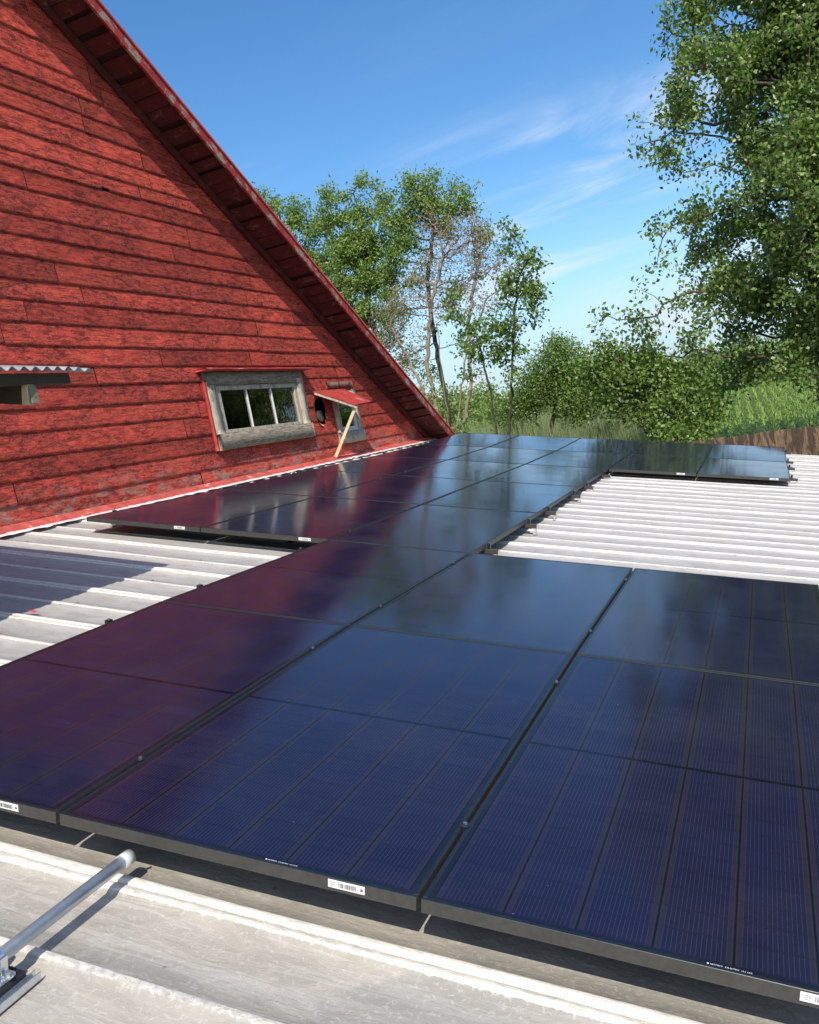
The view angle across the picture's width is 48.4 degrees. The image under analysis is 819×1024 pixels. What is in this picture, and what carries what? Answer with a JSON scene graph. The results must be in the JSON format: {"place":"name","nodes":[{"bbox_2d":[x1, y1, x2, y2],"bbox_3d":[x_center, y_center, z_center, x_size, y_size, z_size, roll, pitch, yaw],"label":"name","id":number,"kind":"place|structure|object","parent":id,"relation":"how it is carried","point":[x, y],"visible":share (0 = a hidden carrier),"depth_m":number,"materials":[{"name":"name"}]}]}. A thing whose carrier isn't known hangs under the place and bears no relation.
{"place":"outdoors","nodes":[
{"label":"outdoors","id":0,"kind":"place"},
{"bbox_2d":[100,0,804,406],"label":"sky","id":1,"kind":"structure","parent":0,"point":[529,100],"materials":[{"name":"blue"}]},
{"bbox_2d":[520,381,812,444],"bbox_3d":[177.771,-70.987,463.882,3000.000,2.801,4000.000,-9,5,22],"label":"ground","id":2,"kind":"structure","parent":0,"point":[746,414],"depth_m":46.12,"materials":[{"name":"green plant"}]},
{"bbox_2d":[0,0,454,526],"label":"barn","id":3,"kind":"structure","parent":2,"relation":"on","point":[177,311],"depth_m":9.08,"materials":[{"name":"red wood"}]},
{"bbox_2d":[195,367,315,451],"bbox_3d":[-1.713,-1.267,10.882,0.160,0.897,2.470,-9,5,22],"label":"window","id":4,"kind":"structure","parent":3,"relation":"in","point":[273,406],"depth_m":10.71,"materials":[{"name":"grey wood"}]},
{"bbox_2d":[325,381,366,442],"bbox_3d":[-0.907,-1.424,12.995,0.076,0.880,0.870,-9,5,22],"label":"window","id":5,"kind":"structure","parent":3,"relation":"in","point":[342,413],"depth_m":13.01,"materials":[{"name":"grey wood"}]},
{"bbox_2d":[252,181,346,279],"bbox_3d":[-3.026,-5.497,31.572,3.641,12.502,2.183,-9,5,22],"label":"ash tree","id":6,"kind":"object","parent":2,"relation":"on","point":[294,217],"visible":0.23,"depth_m":30.91,"materials":[{"name":"green plant"}]},
{"bbox_2d":[312,165,418,354],"bbox_3d":[-0.875,-5.030,28.651,3.724,11.523,1.889,-9,5,22],"label":"ash tree","id":7,"kind":"object","parent":2,"relation":"on","point":[351,248],"visible":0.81,"depth_m":28.14,"materials":[{"name":"green plant"}]},
{"bbox_2d":[0,437,818,1023],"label":"lean to shed","id":8,"kind":"object","parent":2,"relation":"on","point":[150,935],"visible":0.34,"depth_m":2.31,"materials":[{"name":"paint"}]},
{"bbox_2d":[0,950,40,1013],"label":"pipe support","id":9,"kind":"object","parent":8,"relation":"on","point":[15,984],"visible":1,"depth_m":1.97,"materials":[{"name":"silver metal"}]},
{"bbox_2d":[0,849,141,959],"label":"conduit pipe","id":10,"kind":"object","parent":9,"relation":"on","point":[36,928],"visible":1,"depth_m":2.17,"materials":[{"name":"metal"}]},
{"bbox_2d":[135,756,470,833],"bbox_3d":[-0.321,0.869,2.619,3.271,0.157,0.056,4,10,21],"label":"mounting rail","id":11,"kind":"object","parent":8,"relation":"on","point":[464,825],"visible":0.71,"depth_m":2.43,"materials":[{"name":"metal"}]},
{"bbox_2d":[0,601,347,823],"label":"solar panel","id":12,"kind":"object","parent":11,"relation":"on","point":[84,714],"visible":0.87,"depth_m":3.40,"materials":[{"name":"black glass"}]},
{"bbox_2d":[60,625,573,910],"bbox_3d":[-0.127,0.724,3.160,1.033,0.037,1.894,4,10,21],"label":"solar panel","id":13,"kind":"object","parent":11,"relation":"on","point":[365,762],"visible":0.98,"depth_m":2.76,"materials":[{"name":"blue glass"}]},
{"bbox_2d":[421,654,818,1008],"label":"solar panel","id":14,"kind":"object","parent":11,"relation":"on","point":[659,817],"visible":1,"depth_m":2.41,"materials":[{"name":"blue glass"}]},
{"bbox_2d":[110,509,499,554],"bbox_3d":[-0.907,0.164,6.864,3.271,0.137,0.056,4,10,21],"label":"mounting rail","id":15,"kind":"object","parent":8,"relation":"on","point":[488,550],"visible":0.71,"depth_m":6.30,"materials":[{"name":"metal"}]},
{"bbox_2d":[87,489,315,531],"bbox_3d":[-1.690,-0.036,7.775,1.033,0.037,1.894,5,9,21],"label":"solar panel","id":16,"kind":"object","parent":15,"relation":"on","point":[195,513],"visible":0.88,"depth_m":7.53,"materials":[{"name":"black glass"}]},
{"bbox_2d":[201,496,420,542],"bbox_3d":[-0.715,0.040,7.408,1.032,0.037,1.894,4,9,21],"label":"solar panel","id":17,"kind":"object","parent":15,"relation":"on","point":[317,519],"visible":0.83,"depth_m":7.16,"materials":[{"name":"black glass"}]},
{"bbox_2d":[329,504,536,553],"bbox_3d":[0.261,0.117,7.041,1.032,0.035,1.894,5,9,21],"label":"solar panel","id":18,"kind":"object","parent":15,"relation":"on","point":[457,529],"visible":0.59,"depth_m":6.87,"materials":[{"name":"blue glass"}]},
{"bbox_2d":[105,618,559,688],"bbox_3d":[0.096,0.694,3.688,3.271,0.165,0.056,4,10,21],"label":"mounting rail","id":19,"kind":"object","parent":8,"relation":"on","point":[556,682],"visible":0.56,"depth_m":3.86,"materials":[{"name":"metal"}]},
{"bbox_2d":[194,493,537,534],"bbox_3d":[-0.490,-0.001,7.935,3.271,0.125,0.056,4,10,21],"label":"mounting rail","id":20,"kind":"object","parent":8,"relation":"on","point":[528,524],"visible":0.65,"depth_m":7.37,"materials":[{"name":"metal"}]},
{"bbox_2d":[196,584,592,634],"bbox_3d":[0.362,0.585,4.372,3.271,0.163,0.056,4,10,21],"label":"mounting rail","id":21,"kind":"object","parent":8,"relation":"on","point":[379,606],"visible":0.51,"depth_m":4.54,"materials":[{"name":"metal"}]},
{"bbox_2d":[163,540,469,626],"bbox_3d":[-0.422,0.374,5.283,1.033,0.039,1.893,4,9,21],"label":"solar panel","id":22,"kind":"object","parent":21,"relation":"on","point":[349,584],"visible":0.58,"depth_m":5.06,"materials":[{"name":"blue glass"}]},
{"bbox_2d":[352,553,632,657],"bbox_3d":[0.553,0.450,4.916,1.033,0.038,1.893,4,9,21],"label":"solar panel","id":23,"kind":"object","parent":21,"relation":"on","point":[557,606],"visible":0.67,"depth_m":4.68,"materials":[{"name":"blue glass"}]},
{"bbox_2d":[577,568,818,684],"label":"solar panel","id":24,"kind":"object","parent":21,"relation":"on","point":[767,629],"visible":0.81,"depth_m":4.32,"materials":[{"name":"blue glass"}]},
{"bbox_2d":[237,484,557,519],"bbox_3d":[-0.225,-0.108,8.619,3.271,0.119,0.056,4,10,21],"label":"mounting rail","id":25,"kind":"object","parent":8,"relation":"on","point":[549,512],"visible":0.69,"depth_m":8.05,"materials":[{"name":"metal"}]},
{"bbox_2d":[224,470,391,496],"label":"solar panel","id":26,"kind":"object","parent":25,"relation":"on","point":[316,483],"visible":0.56,"depth_m":9.41,"materials":[{"name":"black glass"}]},
{"bbox_2d":[318,475,482,504],"bbox_3d":[-0.030,-0.227,9.165,1.032,0.036,1.893,4,10,21],"label":"solar panel","id":27,"kind":"object","parent":25,"relation":"on","point":[409,489],"visible":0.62,"depth_m":9.04,"materials":[{"name":"blue glass"}]},
{"bbox_2d":[425,481,578,515],"bbox_3d":[0.945,-0.151,8.798,1.033,0.036,1.893,4,10,21],"label":"solar panel","id":28,"kind":"object","parent":25,"relation":"on","point":[538,499],"visible":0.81,"depth_m":8.66,"materials":[{"name":"blue glass"}]},
{"bbox_2d":[376,444,486,459],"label":"solar panel","id":29,"kind":"object","parent":8,"relation":"on","point":[435,451],"visible":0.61,"depth_m":12.96,"materials":[{"name":"blue glass"}]},
{"bbox_2d":[292,472,581,501],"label":"mounting rail","id":30,"kind":"object","parent":8,"relation":"on","point":[573,495],"visible":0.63,"depth_m":9.12,"materials":[{"name":"metal"}]},
{"bbox_2d":[322,466,593,491],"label":"mounting rail","id":31,"kind":"object","parent":8,"relation":"on","point":[588,487],"visible":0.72,"depth_m":9.81,"materials":[{"name":"metal"}]},
{"bbox_2d":[311,456,445,474],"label":"solar panel","id":32,"kind":"object","parent":31,"relation":"on","point":[388,465],"visible":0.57,"depth_m":11.19,"materials":[{"name":"black glass"}]},
{"bbox_2d":[395,460,524,480],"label":"solar panel","id":33,"kind":"object","parent":31,"relation":"on","point":[469,470],"visible":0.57,"depth_m":10.82,"materials":[{"name":"blue glass"}]},
{"bbox_2d":[298,547,627,583],"bbox_3d":[0.778,0.422,5.444,3.271,0.146,0.056,4,10,21],"label":"mounting rail","id":34,"kind":"object","parent":8,"relation":"on","point":[452,563],"visible":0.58,"depth_m":5.61,"materials":[{"name":"metal"}]},
{"bbox_2d":[361,457,610,479],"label":"mounting rail","id":35,"kind":"object","parent":8,"relation":"on","point":[604,475],"visible":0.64,"depth_m":10.88,"materials":[{"name":"metal"}]},
{"bbox_2d":[484,464,607,488],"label":"solar panel","id":36,"kind":"object","parent":8,"relation":"on","point":[580,477],"visible":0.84,"depth_m":10.45,"materials":[{"name":"blue glass"}]},
{"bbox_2d":[383,453,797,483],"bbox_3d":[2.116,-0.585,11.762,5.361,0.102,0.056,4,10,21],"label":"mounting rail","id":37,"kind":"object","parent":8,"relation":"on","point":[794,479],"visible":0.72,"depth_m":10.83,"materials":[{"name":"metal"}]},
{"bbox_2d":[449,447,555,463],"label":"solar panel","id":38,"kind":"object","parent":37,"relation":"on","point":[507,455],"visible":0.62,"depth_m":12.59,"materials":[{"name":"blue glass"}]},
{"bbox_2d":[527,451,628,470],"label":"solar panel","id":39,"kind":"object","parent":37,"relation":"on","point":[584,459],"visible":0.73,"depth_m":12.22,"materials":[{"name":"blue glass"}]},
{"bbox_2d":[609,454,705,475],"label":"solar panel","id":40,"kind":"object","parent":37,"relation":"on","point":[663,465],"visible":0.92,"depth_m":11.70,"materials":[{"name":"black glass"}]},
{"bbox_2d":[697,458,790,481],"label":"solar panel","id":41,"kind":"object","parent":37,"relation":"on","point":[747,469],"visible":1,"depth_m":11.31,"materials":[{"name":"blue glass"}]},
{"bbox_2d":[557,438,644,453],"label":"solar panel","id":42,"kind":"object","parent":8,"relation":"on","point":[605,446],"visible":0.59,"depth_m":13.95,"materials":[{"name":"blue glass"}]},
{"bbox_2d":[429,441,793,466],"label":"mounting rail","id":43,"kind":"object","parent":8,"relation":"on","point":[790,462],"visible":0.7,"depth_m":12.58,"materials":[{"name":"metal"}]},
{"bbox_2d":[425,433,518,446],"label":"solar panel","id":44,"kind":"object","parent":43,"relation":"on","point":[474,439],"visible":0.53,"depth_m":14.76,"materials":[{"name":"blue glass"}]},
{"bbox_2d":[490,435,579,450],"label":"solar panel","id":45,"kind":"object","parent":43,"relation":"on","point":[537,442],"visible":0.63,"depth_m":14.38,"materials":[{"name":"blue glass"}]},
{"bbox_2d":[707,444,786,461],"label":"solar panel","id":46,"kind":"object","parent":43,"relation":"on","point":[748,452],"visible":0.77,"depth_m":13.27,"materials":[{"name":"blue glass"}]},
{"bbox_2d":[631,441,712,457],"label":"solar panel","id":47,"kind":"object","parent":8,"relation":"on","point":[680,449],"visible":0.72,"depth_m":13.61,"materials":[{"name":"black glass"}]},
{"bbox_2d":[368,155,518,429],"bbox_3d":[1.368,-4.644,26.789,4.720,11.301,1.827,-9,5,22],"label":"ash tree","id":48,"kind":"object","parent":2,"relation":"on","point":[423,191],"visible":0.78,"depth_m":26.44,"materials":[{"name":"green plant"}]},
{"bbox_2d":[368,199,532,433],"bbox_3d":[1.255,-3.896,25.837,5.283,9.811,1.752,-9,5,22],"label":"dead tree","id":49,"kind":"object","parent":2,"relation":"on","point":[478,232],"visible":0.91,"depth_m":25.51,"materials":[{"name":"plant"}]},
{"bbox_2d":[426,361,472,433],"bbox_3d":[0.432,-2.095,26.186,3.182,4.315,1.217,-9,5,29],"label":"vine","id":50,"kind":"object","parent":49,"relation":"attached to","point":[437,382],"visible":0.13,"depth_m":25.81,"materials":[{"name":"green plant"}]},
{"bbox_2d":[451,418,503,433],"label":"thicket","id":51,"kind":"object","parent":2,"relation":"on","point":[468,425],"visible":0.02,"depth_m":59.18,"materials":[{"name":"green plant"}]},
{"bbox_2d":[439,213,553,434],"bbox_3d":[2.500,-3.120,22.188,2.962,7.903,1.723,-9,5,22],"label":"sapling","id":52,"kind":"object","parent":2,"relation":"on","point":[530,290],"visible":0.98,"depth_m":21.89,"materials":[{"name":"green plant"}]},
{"bbox_2d":[482,415,541,434],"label":"bush","id":53,"kind":"object","parent":2,"relation":"on","point":[512,427],"visible":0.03,"depth_m":40.85,"materials":[{"name":"green plant"}]},
{"bbox_2d":[476,326,624,434],"bbox_3d":[5.242,-3.027,32.016,5.620,6.891,2.780,-9,5,22],"label":"bushy tree","id":54,"kind":"object","parent":2,"relation":"on","point":[544,386],"visible":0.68,"depth_m":31.48,"materials":[{"name":"green plant"}]},
{"bbox_2d":[465,390,676,440],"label":"reeds","id":55,"kind":"object","parent":2,"relation":"on","point":[602,430],"visible":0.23,"depth_m":31.98,"materials":[{"name":"green plant"}]},
{"bbox_2d":[419,324,815,429],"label":"woodland","id":56,"kind":"object","parent":2,"relation":"on","point":[475,401],"visible":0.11,"depth_m":92.01,"materials":[{"name":"green plant"}]},
{"bbox_2d":[554,322,736,444],"bbox_3d":[4.972,-1.025,18.081,3.233,5.339,3.227,-9,5,22],"label":"shrub","id":57,"kind":"object","parent":2,"relation":"on","point":[696,409],"visible":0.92,"depth_m":17.16,"materials":[{"name":"green plant"}]},
{"bbox_2d":[586,0,818,402],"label":"pear tree","id":58,"kind":"object","parent":2,"relation":"on","point":[778,47],"visible":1,"depth_m":16.50,"materials":[{"name":"green plant"}]},
{"bbox_2d":[688,426,818,455],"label":"board fence","id":59,"kind":"object","parent":2,"relation":"on","point":[804,440],"visible":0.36,"depth_m":14.85,"materials":[{"name":"brown wood"}]},
{"bbox_2d":[702,376,818,452],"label":"maize","id":60,"kind":"object","parent":2,"relation":"on","point":[785,410],"visible":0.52,"depth_m":33.96,"materials":[{"name":"green plant"}]}
]}

